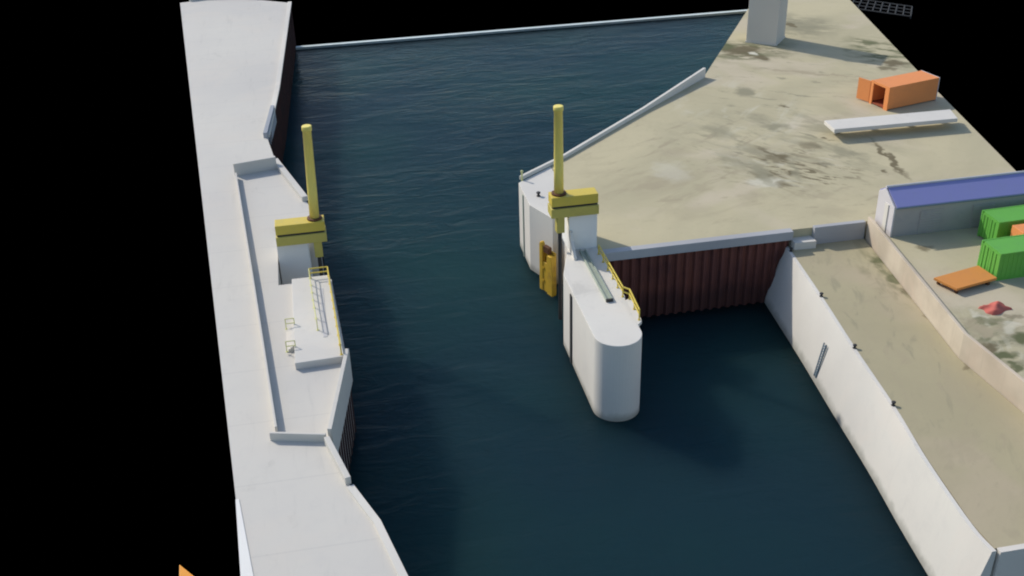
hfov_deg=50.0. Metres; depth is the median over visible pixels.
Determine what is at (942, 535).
quay wall
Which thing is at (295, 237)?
gate hoist
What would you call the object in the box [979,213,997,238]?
door
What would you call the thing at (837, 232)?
retaining wall
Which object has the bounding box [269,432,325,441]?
parapet wall
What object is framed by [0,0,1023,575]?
ground
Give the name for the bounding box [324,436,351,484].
parapet wall
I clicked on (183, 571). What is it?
pointed block
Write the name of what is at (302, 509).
quay
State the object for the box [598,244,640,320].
railing
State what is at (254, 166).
parapet wall
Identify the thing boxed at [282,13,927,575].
water
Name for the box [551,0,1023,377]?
yard
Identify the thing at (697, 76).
parapet wall
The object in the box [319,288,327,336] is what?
floor grating
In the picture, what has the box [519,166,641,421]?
pier
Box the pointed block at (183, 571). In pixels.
[179,565,192,575]
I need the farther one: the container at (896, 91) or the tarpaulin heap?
the container at (896, 91)
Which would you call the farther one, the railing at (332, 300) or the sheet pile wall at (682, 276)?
the sheet pile wall at (682, 276)
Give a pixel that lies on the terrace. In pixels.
(964, 422)
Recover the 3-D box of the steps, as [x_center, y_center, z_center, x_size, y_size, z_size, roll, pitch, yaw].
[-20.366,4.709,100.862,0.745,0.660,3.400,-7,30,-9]
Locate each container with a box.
[856,70,939,110]
[977,205,1023,238]
[977,234,1023,280]
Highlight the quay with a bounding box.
[180,0,407,575]
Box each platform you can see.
[292,275,343,369]
[934,266,996,293]
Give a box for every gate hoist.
[275,124,326,284]
[548,104,598,319]
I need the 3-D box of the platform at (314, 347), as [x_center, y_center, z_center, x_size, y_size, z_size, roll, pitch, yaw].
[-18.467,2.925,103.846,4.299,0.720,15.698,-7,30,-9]
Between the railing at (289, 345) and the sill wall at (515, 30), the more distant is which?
the sill wall at (515, 30)
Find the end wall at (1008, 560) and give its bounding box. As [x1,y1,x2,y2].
[990,543,1023,575]
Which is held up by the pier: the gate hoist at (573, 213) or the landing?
the gate hoist at (573, 213)
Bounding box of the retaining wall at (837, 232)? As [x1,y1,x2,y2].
[812,220,865,243]
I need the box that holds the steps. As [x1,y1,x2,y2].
[286,326,293,351]
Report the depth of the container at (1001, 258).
107.46 m
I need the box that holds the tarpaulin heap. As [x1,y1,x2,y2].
[978,301,1011,314]
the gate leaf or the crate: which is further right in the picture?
the crate
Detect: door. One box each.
[856,77,871,101]
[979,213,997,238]
[979,243,998,275]
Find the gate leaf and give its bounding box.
[539,241,556,296]
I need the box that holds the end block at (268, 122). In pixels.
[263,105,276,141]
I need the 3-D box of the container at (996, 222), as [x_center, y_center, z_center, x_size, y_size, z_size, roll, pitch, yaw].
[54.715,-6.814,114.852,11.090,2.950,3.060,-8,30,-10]
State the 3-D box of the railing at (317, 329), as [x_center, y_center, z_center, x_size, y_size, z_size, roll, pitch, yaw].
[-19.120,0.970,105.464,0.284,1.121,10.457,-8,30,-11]
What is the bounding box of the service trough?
[579,249,612,302]
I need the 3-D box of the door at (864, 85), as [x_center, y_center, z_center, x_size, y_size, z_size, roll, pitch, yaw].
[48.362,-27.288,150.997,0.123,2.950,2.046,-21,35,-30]
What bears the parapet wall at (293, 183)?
on the quay
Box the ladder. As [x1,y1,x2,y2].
[813,343,826,377]
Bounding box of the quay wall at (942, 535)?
[764,246,995,575]
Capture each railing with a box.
[284,318,294,329]
[285,340,295,352]
[308,269,318,330]
[309,266,342,354]
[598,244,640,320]
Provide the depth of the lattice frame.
252.36 m
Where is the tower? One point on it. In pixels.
(766, 24)
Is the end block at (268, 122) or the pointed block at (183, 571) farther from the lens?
the end block at (268, 122)
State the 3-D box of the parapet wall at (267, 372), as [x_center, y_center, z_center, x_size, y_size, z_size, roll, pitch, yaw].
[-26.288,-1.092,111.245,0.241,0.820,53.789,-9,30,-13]
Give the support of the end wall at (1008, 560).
attached to the terrace
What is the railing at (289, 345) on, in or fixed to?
attached to the platform at (314, 347)
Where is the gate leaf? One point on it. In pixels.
(547, 259)
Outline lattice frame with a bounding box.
[852,0,912,18]
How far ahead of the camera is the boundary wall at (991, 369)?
101.17 m
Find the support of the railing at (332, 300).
on the platform at (314, 347)
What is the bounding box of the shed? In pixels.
[875,171,1023,236]
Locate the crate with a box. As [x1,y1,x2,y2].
[1010,224,1023,235]
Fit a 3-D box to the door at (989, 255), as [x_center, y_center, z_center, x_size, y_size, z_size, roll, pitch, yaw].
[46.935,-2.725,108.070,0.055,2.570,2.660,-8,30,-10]
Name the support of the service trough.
on the pier
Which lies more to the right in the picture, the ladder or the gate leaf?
the ladder
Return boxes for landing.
[789,236,815,249]
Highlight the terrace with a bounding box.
[788,239,1023,549]
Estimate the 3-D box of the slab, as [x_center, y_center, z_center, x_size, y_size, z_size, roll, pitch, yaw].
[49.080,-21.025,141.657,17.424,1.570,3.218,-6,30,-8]
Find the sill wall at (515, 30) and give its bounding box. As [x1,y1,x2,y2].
[296,9,747,49]
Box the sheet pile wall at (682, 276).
[600,228,793,317]
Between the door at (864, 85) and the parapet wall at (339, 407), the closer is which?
the parapet wall at (339, 407)
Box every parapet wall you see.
[233,156,276,175]
[235,173,277,431]
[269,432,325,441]
[276,158,307,201]
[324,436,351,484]
[327,349,352,451]
[519,67,705,179]
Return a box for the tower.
[745,0,787,45]
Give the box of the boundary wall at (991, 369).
[865,217,1023,412]
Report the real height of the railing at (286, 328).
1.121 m
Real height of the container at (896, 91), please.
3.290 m
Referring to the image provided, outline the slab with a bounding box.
[824,109,957,133]
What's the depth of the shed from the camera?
116.07 m
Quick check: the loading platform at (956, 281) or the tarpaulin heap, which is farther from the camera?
the loading platform at (956, 281)

